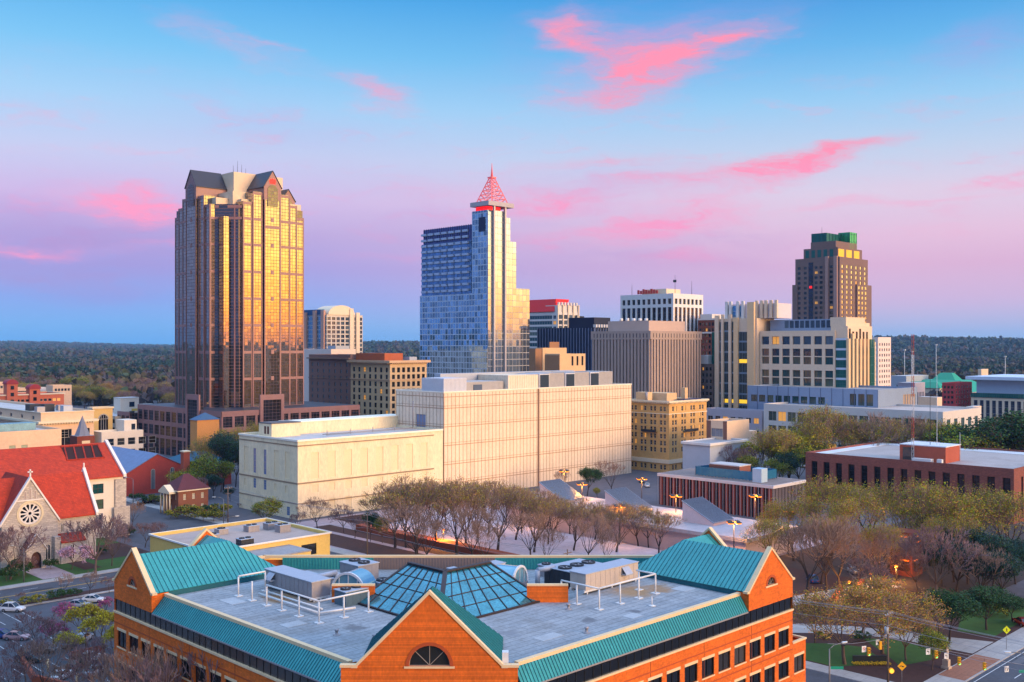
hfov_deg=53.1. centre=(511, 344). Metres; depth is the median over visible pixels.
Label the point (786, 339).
window
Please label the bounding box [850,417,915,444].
tree
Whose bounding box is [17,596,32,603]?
shrub
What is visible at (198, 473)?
tree
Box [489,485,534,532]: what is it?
tree
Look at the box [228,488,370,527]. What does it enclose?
overhead cables
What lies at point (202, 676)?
window
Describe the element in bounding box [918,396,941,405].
block
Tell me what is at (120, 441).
window
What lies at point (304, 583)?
air handler
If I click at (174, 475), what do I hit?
tree
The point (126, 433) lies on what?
white flat building
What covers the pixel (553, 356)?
stepped tan building
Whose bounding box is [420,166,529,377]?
spire tower
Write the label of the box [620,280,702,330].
white grid office
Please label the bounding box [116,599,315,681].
ribbon window
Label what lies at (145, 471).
gabled brick hall
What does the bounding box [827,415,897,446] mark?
tree
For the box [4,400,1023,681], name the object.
city paving
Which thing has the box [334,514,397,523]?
tree bed
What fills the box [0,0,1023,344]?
sky
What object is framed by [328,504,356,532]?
tree
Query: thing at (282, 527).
air conditioner
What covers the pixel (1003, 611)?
shrub
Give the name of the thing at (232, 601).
roof patch
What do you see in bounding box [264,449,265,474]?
window
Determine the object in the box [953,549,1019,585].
tree
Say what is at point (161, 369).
woodland
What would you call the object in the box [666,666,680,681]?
window
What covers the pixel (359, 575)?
barrel skylight
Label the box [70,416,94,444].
turret
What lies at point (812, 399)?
window
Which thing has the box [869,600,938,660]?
tree
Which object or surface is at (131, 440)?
window
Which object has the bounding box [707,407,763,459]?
building
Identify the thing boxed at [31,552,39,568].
church door
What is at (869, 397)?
window
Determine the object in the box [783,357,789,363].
window
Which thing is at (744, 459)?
tree
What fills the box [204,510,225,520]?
shrub
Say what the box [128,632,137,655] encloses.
window
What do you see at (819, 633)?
shrub
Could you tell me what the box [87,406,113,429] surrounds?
arched portal
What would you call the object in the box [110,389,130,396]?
tree
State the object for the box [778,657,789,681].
window
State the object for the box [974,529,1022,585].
tree
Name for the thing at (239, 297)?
granite glass tower
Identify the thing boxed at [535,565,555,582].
air duct
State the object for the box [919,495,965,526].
tree
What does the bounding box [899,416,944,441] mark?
tree
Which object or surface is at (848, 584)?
tree
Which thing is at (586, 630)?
roof vent
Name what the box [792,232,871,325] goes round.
stepped brown tower
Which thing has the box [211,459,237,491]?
tree
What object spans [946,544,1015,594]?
tree
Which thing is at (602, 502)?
tree
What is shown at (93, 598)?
parked car
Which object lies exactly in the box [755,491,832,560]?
tree
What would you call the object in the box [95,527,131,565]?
tree
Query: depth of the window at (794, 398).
468.25 m
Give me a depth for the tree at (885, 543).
212.10 m
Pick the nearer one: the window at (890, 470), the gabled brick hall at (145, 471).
the window at (890, 470)
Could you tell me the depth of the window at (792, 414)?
446.59 m
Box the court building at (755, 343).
[712,300,875,408]
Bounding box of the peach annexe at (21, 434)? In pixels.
[0,422,60,448]
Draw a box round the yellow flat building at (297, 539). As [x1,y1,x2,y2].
[148,518,331,559]
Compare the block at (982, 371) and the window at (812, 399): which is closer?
the window at (812, 399)
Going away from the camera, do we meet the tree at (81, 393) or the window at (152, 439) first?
the window at (152, 439)
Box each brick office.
[112,527,806,681]
[306,354,355,403]
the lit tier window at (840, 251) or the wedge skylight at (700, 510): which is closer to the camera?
the wedge skylight at (700, 510)
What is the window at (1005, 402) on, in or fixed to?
in the blue white arena
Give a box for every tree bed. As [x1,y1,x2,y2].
[315,525,468,554]
[330,533,425,554]
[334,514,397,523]
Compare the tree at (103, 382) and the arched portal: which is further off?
the tree at (103, 382)
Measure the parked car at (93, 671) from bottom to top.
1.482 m
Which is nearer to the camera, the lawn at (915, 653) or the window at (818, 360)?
the lawn at (915, 653)
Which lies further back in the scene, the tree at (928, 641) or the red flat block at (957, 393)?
the red flat block at (957, 393)
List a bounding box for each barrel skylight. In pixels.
[331,568,375,596]
[496,564,527,585]
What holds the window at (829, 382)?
in the court building at (755, 343)
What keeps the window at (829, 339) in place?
in the court building at (755, 343)
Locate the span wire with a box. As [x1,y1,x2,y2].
[891,638,1022,664]
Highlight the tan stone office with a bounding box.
[347,353,430,415]
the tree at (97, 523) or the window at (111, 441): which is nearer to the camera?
the tree at (97, 523)
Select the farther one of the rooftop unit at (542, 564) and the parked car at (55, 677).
the parked car at (55, 677)
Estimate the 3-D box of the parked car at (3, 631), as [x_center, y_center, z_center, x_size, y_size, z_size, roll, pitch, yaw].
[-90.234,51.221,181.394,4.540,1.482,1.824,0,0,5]
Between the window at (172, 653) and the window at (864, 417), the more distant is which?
the window at (864, 417)
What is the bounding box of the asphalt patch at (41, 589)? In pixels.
[30,587,53,591]
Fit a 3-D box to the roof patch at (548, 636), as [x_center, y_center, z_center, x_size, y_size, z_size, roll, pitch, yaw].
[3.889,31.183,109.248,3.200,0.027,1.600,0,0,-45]
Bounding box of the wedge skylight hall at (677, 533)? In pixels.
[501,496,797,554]
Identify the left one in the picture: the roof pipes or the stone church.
the stone church
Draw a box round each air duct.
[318,570,338,577]
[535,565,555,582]
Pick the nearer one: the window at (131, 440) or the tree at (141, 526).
the tree at (141, 526)
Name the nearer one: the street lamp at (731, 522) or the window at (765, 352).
the street lamp at (731, 522)
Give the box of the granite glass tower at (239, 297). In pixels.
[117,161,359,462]
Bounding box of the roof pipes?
[258,591,355,613]
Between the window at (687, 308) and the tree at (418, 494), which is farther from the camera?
the window at (687, 308)
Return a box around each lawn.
[0,537,125,585]
[806,643,874,665]
[865,638,933,664]
[958,607,1023,635]
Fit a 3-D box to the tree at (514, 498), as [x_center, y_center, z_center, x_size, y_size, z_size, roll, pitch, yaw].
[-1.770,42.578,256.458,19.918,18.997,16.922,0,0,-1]
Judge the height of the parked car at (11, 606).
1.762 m
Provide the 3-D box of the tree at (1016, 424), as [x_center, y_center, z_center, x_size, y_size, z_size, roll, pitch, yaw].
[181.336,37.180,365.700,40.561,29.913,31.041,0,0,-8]
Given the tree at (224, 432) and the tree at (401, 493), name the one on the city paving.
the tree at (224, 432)
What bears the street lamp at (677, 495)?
on the plaza
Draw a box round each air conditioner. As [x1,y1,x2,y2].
[214,527,228,534]
[235,536,253,545]
[243,523,259,531]
[263,521,280,529]
[274,522,290,532]
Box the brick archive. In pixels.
[806,440,1023,523]
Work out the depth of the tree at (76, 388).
861.85 m
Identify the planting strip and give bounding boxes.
[0,586,113,606]
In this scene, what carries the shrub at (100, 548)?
on the planting bed at (125, 549)
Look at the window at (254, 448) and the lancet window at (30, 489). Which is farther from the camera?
the window at (254, 448)
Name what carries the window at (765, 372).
in the court building at (755, 343)
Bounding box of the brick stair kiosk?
[890,528,921,576]
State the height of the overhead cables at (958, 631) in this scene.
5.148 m
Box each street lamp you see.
[613,504,624,543]
[636,477,646,498]
[669,494,681,512]
[726,520,741,546]
[748,494,761,519]
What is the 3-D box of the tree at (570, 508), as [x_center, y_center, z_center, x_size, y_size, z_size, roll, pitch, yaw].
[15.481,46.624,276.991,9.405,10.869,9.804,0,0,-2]
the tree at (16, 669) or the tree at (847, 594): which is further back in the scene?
the tree at (847, 594)
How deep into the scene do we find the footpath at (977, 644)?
181.08 m
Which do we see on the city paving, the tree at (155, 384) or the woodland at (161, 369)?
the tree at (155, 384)
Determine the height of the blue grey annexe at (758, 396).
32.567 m
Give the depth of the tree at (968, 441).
365.73 m
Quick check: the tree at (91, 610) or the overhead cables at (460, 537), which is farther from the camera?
the overhead cables at (460, 537)
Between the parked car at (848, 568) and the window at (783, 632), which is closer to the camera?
the window at (783, 632)
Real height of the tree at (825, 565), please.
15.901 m
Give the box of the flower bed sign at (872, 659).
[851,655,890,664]
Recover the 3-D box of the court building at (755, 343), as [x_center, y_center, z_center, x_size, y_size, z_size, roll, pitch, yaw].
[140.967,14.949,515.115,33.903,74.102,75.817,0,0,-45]
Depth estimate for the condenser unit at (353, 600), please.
122.59 m
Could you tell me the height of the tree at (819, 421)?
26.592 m
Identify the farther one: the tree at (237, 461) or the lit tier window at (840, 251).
the lit tier window at (840, 251)
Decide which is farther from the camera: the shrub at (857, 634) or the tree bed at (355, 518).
the tree bed at (355, 518)
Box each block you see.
[0,379,64,405]
[0,382,2,392]
[18,387,25,391]
[46,384,71,404]
[189,413,218,455]
[304,305,362,352]
[304,346,355,400]
[657,461,805,519]
[701,355,713,407]
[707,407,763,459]
[891,375,927,385]
[898,382,924,404]
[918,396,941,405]
[942,381,971,406]
[978,369,987,375]
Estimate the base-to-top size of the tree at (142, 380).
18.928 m
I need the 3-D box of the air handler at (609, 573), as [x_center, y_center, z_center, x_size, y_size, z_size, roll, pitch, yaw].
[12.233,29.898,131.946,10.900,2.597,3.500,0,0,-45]
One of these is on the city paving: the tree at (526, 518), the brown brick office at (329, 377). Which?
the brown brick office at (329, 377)
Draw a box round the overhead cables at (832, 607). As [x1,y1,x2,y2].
[564,551,890,636]
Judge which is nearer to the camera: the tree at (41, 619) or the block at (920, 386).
the tree at (41, 619)
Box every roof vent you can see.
[333,628,340,635]
[565,603,571,609]
[583,626,589,633]
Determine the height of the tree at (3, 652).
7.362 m
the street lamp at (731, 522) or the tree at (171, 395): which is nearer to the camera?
the street lamp at (731, 522)
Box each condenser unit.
[333,586,367,606]
[339,557,379,578]
[375,577,386,584]
[543,558,600,589]
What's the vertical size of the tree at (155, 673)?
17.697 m
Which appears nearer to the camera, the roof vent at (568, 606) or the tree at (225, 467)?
the roof vent at (568, 606)
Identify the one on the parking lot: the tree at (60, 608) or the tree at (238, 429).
the tree at (60, 608)
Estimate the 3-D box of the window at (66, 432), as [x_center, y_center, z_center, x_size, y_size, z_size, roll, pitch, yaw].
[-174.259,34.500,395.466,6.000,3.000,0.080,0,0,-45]
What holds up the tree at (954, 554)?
on the grove floor
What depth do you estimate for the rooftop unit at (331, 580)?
134.94 m
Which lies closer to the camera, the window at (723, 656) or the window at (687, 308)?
the window at (723, 656)
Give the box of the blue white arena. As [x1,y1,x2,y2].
[965,374,1023,421]
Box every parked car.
[0,601,25,612]
[0,628,9,637]
[2,630,30,640]
[15,650,43,663]
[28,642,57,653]
[50,669,72,679]
[66,599,89,607]
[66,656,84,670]
[77,632,93,643]
[81,594,103,602]
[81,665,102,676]
[137,499,145,504]
[806,574,818,583]
[847,566,857,573]
[1013,617,1023,626]
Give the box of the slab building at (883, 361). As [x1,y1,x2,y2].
[872,337,890,385]
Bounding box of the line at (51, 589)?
[0,581,99,597]
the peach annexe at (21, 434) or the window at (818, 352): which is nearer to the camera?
the peach annexe at (21, 434)
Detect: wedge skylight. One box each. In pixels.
[539,479,584,502]
[604,487,652,510]
[681,496,733,525]
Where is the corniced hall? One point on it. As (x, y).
(66, 419)
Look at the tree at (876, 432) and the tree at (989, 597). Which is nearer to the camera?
the tree at (989, 597)
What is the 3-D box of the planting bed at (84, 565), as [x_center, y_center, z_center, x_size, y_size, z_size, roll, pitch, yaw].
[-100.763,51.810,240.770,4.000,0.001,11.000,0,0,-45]
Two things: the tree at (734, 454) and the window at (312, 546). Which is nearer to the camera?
the window at (312, 546)
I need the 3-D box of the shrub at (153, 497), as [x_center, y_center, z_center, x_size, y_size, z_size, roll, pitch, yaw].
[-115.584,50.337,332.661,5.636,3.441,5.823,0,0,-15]
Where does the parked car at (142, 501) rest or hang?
on the city paving
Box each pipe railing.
[234,571,373,623]
[560,569,659,610]
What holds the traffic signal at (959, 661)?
hanging from the span wire
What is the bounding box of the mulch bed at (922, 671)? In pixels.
[786,567,1023,681]
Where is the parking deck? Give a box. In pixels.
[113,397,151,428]
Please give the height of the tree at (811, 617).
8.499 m
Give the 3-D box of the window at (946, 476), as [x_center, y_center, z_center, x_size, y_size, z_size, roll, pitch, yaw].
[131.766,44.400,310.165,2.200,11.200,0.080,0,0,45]
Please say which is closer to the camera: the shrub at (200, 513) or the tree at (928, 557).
the tree at (928, 557)
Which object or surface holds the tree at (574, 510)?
on the plaza
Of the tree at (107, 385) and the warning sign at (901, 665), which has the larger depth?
the tree at (107, 385)
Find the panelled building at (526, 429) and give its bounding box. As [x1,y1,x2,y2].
[396,370,631,491]
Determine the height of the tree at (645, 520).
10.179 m
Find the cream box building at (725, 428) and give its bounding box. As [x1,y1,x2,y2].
[706,418,756,465]
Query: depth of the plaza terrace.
262.83 m
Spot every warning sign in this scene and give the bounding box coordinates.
[898,662,905,669]
[1003,626,1009,649]
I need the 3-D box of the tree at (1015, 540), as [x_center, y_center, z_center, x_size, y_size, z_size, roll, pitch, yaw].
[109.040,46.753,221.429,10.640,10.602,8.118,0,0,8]
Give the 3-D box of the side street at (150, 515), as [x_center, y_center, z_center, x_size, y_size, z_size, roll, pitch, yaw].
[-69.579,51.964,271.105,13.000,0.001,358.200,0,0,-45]
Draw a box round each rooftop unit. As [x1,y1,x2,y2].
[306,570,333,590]
[492,560,505,564]
[537,562,551,576]
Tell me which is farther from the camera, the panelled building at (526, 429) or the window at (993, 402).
the window at (993, 402)
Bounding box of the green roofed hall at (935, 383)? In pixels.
[912,373,975,392]
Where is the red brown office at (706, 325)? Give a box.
[697,314,724,354]
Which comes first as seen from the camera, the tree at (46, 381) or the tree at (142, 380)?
the tree at (46, 381)
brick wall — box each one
[21,656,66,681]
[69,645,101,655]
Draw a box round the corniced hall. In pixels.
[0,400,98,444]
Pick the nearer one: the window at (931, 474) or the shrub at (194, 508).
the shrub at (194, 508)
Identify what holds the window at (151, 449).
in the white flat building at (126, 433)
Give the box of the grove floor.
[779,515,1023,595]
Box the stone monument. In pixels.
[941,649,951,669]
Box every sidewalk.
[0,568,118,589]
[20,589,113,606]
[126,498,892,681]
[924,627,1023,681]
[938,654,999,680]
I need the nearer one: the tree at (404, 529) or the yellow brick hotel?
the tree at (404, 529)
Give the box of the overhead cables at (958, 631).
[887,611,1023,670]
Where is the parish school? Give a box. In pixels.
[0,440,129,536]
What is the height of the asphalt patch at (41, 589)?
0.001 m
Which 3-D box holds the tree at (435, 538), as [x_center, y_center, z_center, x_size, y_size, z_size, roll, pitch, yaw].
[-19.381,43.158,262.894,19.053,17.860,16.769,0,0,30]
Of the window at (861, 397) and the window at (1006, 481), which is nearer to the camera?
the window at (1006, 481)
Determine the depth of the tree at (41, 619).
168.85 m
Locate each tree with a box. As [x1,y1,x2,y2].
[0,524,50,579]
[0,532,12,561]
[0,635,51,681]
[0,656,38,681]
[12,609,68,642]
[15,631,78,681]
[17,376,38,382]
[17,554,37,574]
[36,379,52,384]
[38,618,70,642]
[42,645,103,681]
[52,601,75,625]
[52,630,85,658]
[54,572,73,589]
[56,646,132,681]
[57,513,127,572]
[57,544,95,568]
[58,377,77,383]
[61,601,104,646]
[69,384,84,404]
[70,376,88,384]
[71,636,113,667]
[74,391,97,408]
[76,609,113,648]
[79,570,100,593]
[83,385,106,406]
[88,641,177,681]
[94,380,114,386]
[95,382,114,391]
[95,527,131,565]
[96,386,113,405]
[97,596,113,611]
[100,577,113,592]
[101,624,113,647]
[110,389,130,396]
[111,650,218,681]
[113,384,124,390]
[116,391,141,398]
[118,521,133,542]
[126,501,145,526]
[128,384,149,395]
[131,377,152,382]
[134,522,160,547]
[134,640,200,681]
[145,380,170,401]
[149,521,168,532]
[153,388,172,400]
[155,386,174,396]
[156,384,171,388]
[159,391,174,402]
[165,469,195,482]
[184,466,205,480]
[185,435,221,487]
[187,453,219,481]
[204,423,240,451]
[205,473,223,498]
[207,430,238,489]
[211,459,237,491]
[223,487,235,500]
[227,449,238,487]
[230,423,258,438]
[244,420,258,431]
[250,496,285,517]
[288,512,306,523]
[295,496,330,528]
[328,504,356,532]
[344,516,366,535]
[354,480,412,547]
[361,511,381,541]
[369,472,447,554]
[373,517,390,542]
[377,479,442,547]
[377,481,416,527]
[377,501,440,554]
[407,515,453,554]
[411,479,463,539]
[417,474,511,554]
[422,478,461,532]
[432,483,489,543]
[434,501,499,554]
[456,520,505,554]
[460,477,501,537]
[460,484,505,532]
[469,477,539,549]
[487,489,514,524]
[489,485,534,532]
[493,486,556,539]
[502,508,550,554]
[512,487,573,551]
[525,495,575,543]
[531,526,566,554]
[534,494,584,540]
[553,470,568,482]
[556,497,581,533]
[558,496,612,550]
[567,509,616,554]
[577,467,604,496]
[583,499,616,539]
[583,504,629,542]
[593,487,600,493]
[594,460,625,488]
[594,528,624,554]
[599,501,651,551]
[610,503,653,545]
[628,506,662,547]
[638,508,686,552]
[719,444,758,461]
[735,439,779,467]
[735,515,792,551]
[736,453,760,466]
[747,423,806,462]
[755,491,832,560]
[758,426,831,475]
[760,458,796,476]
[773,450,805,477]
[776,442,811,478]
[776,514,867,595]
[787,412,842,448]
[787,520,853,592]
[788,400,853,448]
[788,471,863,557]
[793,583,913,664]
[793,594,837,642]
[797,512,853,583]
[799,511,869,594]
[800,443,829,466]
[801,414,867,447]
[816,487,900,565]
[820,412,873,445]
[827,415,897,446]
[827,477,911,555]
[827,572,896,632]
[832,524,898,580]
[833,573,953,653]
[846,557,892,587]
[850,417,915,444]
[855,532,919,577]
[856,411,925,443]
[856,520,908,580]
[864,531,917,579]
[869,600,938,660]
[870,413,931,441]
[872,496,930,529]
[885,544,935,592]
[889,477,982,566]
[895,416,951,441]
[897,524,989,591]
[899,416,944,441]
[915,511,992,581]
[915,596,952,630]
[915,626,951,669]
[917,417,972,442]
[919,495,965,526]
[920,422,1009,449]
[922,544,952,585]
[923,587,987,640]
[930,537,989,592]
[939,480,1014,534]
[939,525,986,583]
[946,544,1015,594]
[951,417,1023,449]
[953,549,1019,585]
[954,583,1017,629]
[963,486,1023,539]
[966,408,1023,449]
[973,413,1023,448]
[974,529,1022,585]
[978,550,1023,588]
[997,593,1023,620]
[1002,537,1023,583]
[1006,543,1023,565]
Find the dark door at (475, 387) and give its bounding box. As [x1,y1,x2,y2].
[473,384,481,389]
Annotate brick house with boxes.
[158,473,209,513]
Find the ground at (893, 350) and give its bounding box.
[72,342,1023,403]
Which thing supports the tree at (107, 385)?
on the city paving
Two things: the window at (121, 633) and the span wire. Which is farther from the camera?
the span wire
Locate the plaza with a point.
(324, 521)
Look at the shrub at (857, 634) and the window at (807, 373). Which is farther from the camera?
the window at (807, 373)
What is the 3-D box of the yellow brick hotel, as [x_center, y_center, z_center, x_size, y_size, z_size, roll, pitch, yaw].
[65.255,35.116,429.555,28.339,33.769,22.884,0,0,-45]
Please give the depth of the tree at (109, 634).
166.88 m
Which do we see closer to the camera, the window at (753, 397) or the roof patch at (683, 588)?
the roof patch at (683, 588)
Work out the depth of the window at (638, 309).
660.26 m
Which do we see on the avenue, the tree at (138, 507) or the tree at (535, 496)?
the tree at (138, 507)
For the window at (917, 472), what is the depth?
316.41 m
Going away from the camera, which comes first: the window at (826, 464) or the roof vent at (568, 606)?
the roof vent at (568, 606)
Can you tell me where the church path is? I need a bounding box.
[22,565,74,578]
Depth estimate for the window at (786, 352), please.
503.28 m
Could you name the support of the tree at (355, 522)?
on the plaza
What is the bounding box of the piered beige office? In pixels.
[591,318,701,398]
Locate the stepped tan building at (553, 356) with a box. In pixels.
[529,342,584,371]
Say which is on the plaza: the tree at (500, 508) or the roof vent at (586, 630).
the tree at (500, 508)
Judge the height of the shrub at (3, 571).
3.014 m
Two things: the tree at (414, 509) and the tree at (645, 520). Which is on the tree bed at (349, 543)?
the tree at (414, 509)
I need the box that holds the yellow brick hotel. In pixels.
[632,387,708,471]
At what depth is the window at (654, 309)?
651.14 m
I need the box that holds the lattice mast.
[911,334,913,458]
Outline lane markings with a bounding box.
[974,652,1023,681]
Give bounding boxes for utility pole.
[224,486,231,522]
[363,512,371,554]
[884,610,892,681]
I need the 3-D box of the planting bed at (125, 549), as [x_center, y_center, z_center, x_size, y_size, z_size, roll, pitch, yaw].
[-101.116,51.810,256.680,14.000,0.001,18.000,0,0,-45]
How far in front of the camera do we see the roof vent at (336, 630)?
109.75 m
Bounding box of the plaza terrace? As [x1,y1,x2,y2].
[389,514,662,554]
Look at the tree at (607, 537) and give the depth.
237.99 m
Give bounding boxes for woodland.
[0,334,1023,358]
[0,350,1023,405]
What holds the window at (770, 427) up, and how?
in the pale glazed hall
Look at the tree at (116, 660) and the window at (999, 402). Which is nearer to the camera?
the tree at (116, 660)
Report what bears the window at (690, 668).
in the brick office at (482, 618)
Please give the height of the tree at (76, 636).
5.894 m
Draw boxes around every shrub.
[0,567,19,580]
[6,558,34,575]
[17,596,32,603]
[29,594,47,602]
[42,558,59,566]
[46,590,63,598]
[55,589,72,596]
[67,588,83,594]
[96,546,107,553]
[128,493,142,498]
[140,494,151,500]
[147,494,162,504]
[164,509,181,517]
[175,504,196,516]
[181,505,205,516]
[194,510,213,519]
[201,503,218,511]
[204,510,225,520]
[207,503,232,512]
[816,630,829,638]
[853,630,871,639]
[993,605,1008,615]
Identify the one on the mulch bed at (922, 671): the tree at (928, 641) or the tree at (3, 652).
the tree at (928, 641)
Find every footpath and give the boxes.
[793,582,901,604]
[793,623,992,653]
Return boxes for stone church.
[0,463,98,569]
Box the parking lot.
[0,592,113,681]
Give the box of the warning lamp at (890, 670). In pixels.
[888,668,893,673]
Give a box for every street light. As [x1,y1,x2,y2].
[9,545,24,581]
[829,641,847,681]
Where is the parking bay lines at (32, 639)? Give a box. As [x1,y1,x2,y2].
[0,611,109,681]
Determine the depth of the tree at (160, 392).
865.25 m
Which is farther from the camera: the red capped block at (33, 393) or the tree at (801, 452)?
the red capped block at (33, 393)
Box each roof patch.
[219,597,245,604]
[279,620,307,627]
[533,632,562,640]
[623,613,643,618]
[671,585,695,591]
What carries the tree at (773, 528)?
on the grove floor
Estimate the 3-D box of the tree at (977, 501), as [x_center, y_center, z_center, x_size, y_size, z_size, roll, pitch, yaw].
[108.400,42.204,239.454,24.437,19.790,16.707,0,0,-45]
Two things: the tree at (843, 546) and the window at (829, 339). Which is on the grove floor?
the tree at (843, 546)
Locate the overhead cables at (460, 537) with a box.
[365,513,570,554]
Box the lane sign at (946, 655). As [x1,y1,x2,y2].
[944,653,948,658]
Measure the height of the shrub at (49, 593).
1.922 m
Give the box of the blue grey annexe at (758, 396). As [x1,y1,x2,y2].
[747,384,916,409]
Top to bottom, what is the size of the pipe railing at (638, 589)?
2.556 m
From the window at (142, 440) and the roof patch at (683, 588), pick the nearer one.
the roof patch at (683, 588)
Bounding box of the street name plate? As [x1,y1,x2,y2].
[831,666,843,668]
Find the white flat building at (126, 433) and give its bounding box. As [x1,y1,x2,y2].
[94,419,155,452]
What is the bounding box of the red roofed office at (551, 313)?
[530,299,583,348]
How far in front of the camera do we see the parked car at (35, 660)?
167.02 m
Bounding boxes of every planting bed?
[68,561,99,569]
[87,542,149,559]
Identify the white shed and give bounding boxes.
[681,437,748,468]
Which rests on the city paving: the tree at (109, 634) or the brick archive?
the brick archive
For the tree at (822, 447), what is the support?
on the city paving
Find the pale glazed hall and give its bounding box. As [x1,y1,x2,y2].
[764,402,980,460]
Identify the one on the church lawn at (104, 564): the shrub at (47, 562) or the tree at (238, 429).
the shrub at (47, 562)
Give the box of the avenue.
[0,518,172,604]
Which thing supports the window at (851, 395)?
in the blue grey annexe at (758, 396)
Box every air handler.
[264,565,331,601]
[569,558,638,593]
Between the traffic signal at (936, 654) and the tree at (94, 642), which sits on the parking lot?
the tree at (94, 642)
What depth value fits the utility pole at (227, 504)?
289.95 m
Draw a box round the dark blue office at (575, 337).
[537,317,609,370]
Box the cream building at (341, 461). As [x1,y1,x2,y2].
[238,401,442,519]
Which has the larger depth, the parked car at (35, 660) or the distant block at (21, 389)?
the distant block at (21, 389)
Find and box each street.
[126,502,854,681]
[969,649,1023,681]
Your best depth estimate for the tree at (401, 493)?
281.96 m
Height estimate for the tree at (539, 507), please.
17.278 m
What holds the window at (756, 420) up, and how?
in the building at (755, 417)
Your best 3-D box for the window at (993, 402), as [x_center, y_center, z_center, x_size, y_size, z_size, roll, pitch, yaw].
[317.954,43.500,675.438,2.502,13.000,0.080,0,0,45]
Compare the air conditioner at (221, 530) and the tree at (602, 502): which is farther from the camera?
the tree at (602, 502)
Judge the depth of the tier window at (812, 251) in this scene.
737.74 m
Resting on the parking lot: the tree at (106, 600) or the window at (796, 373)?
the tree at (106, 600)
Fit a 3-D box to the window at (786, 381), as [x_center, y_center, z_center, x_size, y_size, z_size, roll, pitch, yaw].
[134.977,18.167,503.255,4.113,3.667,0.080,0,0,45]
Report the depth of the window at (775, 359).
507.42 m
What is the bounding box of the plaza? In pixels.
[294,491,825,555]
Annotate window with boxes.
[17,501,43,526]
[29,488,31,498]
[46,544,50,558]
[61,429,68,437]
[61,429,71,444]
[93,484,102,493]
[96,499,102,508]
[98,414,108,429]
[107,439,113,445]
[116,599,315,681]
[117,438,124,444]
[117,627,125,650]
[128,437,134,444]
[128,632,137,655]
[139,436,145,443]
[141,638,150,658]
[149,436,155,442]
[149,447,155,452]
[151,469,154,488]
[153,643,163,667]
[167,649,176,673]
[180,655,190,681]
[194,662,205,681]
[210,670,220,681]
[224,675,236,681]
[254,448,255,472]
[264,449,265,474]
[301,543,315,554]
[530,315,551,319]
[530,321,551,324]
[530,326,551,329]
[548,597,790,681]
[637,308,639,320]
[648,308,650,320]
[648,673,661,681]
[653,308,655,320]
[658,307,660,320]
[663,307,665,320]
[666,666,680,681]
[668,307,670,320]
[684,660,697,681]
[687,308,688,330]
[691,308,692,330]
[695,308,696,330]
[702,653,714,680]
[712,428,722,436]
[718,647,730,673]
[734,642,746,667]
[734,675,745,681]
[739,359,746,362]
[749,636,760,660]
[749,669,760,681]
[751,394,756,400]
[754,418,758,423]
[759,395,764,401]
[762,336,768,343]
[762,349,768,355]
[762,357,768,363]
[762,369,768,375]
[762,377,768,383]
[764,631,775,654]
[764,663,774,681]
[768,395,772,401]
[769,411,775,420]
[769,425,775,431]
[773,336,778,343]
[773,349,778,355]
[773,357,778,363]
[773,370,778,375]
[773,377,778,383]
[776,395,781,401]
[778,411,785,420]
[778,626,789,649]
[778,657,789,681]
[783,336,789,343]
[783,349,789,355]
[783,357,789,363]
[783,370,789,376]
[783,378,789,384]
[784,396,789,402]
[788,412,795,421]
[792,396,797,402]
[793,336,799,343]
[793,349,799,355]
[793,357,799,363]
[793,370,799,376]
[793,378,799,385]
[801,396,806,403]
[804,336,810,343]
[804,349,810,355]
[804,357,810,363]
[804,370,810,376]
[804,378,810,385]
[810,397,815,403]
[811,250,814,257]
[812,461,816,493]
[815,336,821,343]
[815,349,821,355]
[815,357,821,363]
[815,370,821,376]
[815,378,821,385]
[818,397,824,403]
[824,462,828,495]
[826,336,832,343]
[826,349,832,355]
[826,357,832,364]
[826,371,832,377]
[826,379,832,386]
[836,463,841,496]
[838,249,843,256]
[846,250,851,257]
[849,464,853,486]
[850,394,855,404]
[854,251,858,258]
[858,394,864,405]
[859,416,867,421]
[862,465,866,493]
[867,394,872,405]
[875,466,879,495]
[888,468,893,500]
[901,469,906,502]
[915,470,920,505]
[929,471,934,488]
[943,472,949,491]
[958,474,964,497]
[973,475,979,504]
[980,400,983,419]
[986,400,989,418]
[988,476,994,514]
[992,400,995,418]
[998,401,1001,417]
[1003,478,1010,515]
[1004,401,1007,420]
[1011,401,1014,417]
[1017,401,1020,413]
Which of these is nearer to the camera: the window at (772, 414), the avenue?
the avenue
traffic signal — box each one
[867,644,870,655]
[934,650,938,658]
[957,657,961,664]
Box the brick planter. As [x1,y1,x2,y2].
[356,523,519,554]
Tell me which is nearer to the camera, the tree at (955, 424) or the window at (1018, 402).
the tree at (955, 424)
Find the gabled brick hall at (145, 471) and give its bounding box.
[112,446,230,495]
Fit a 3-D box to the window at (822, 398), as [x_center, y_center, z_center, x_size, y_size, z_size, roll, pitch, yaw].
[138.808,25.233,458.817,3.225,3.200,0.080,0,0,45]
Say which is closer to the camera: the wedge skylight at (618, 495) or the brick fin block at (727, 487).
the wedge skylight at (618, 495)
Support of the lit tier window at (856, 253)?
in the stepped brown tower at (831, 275)

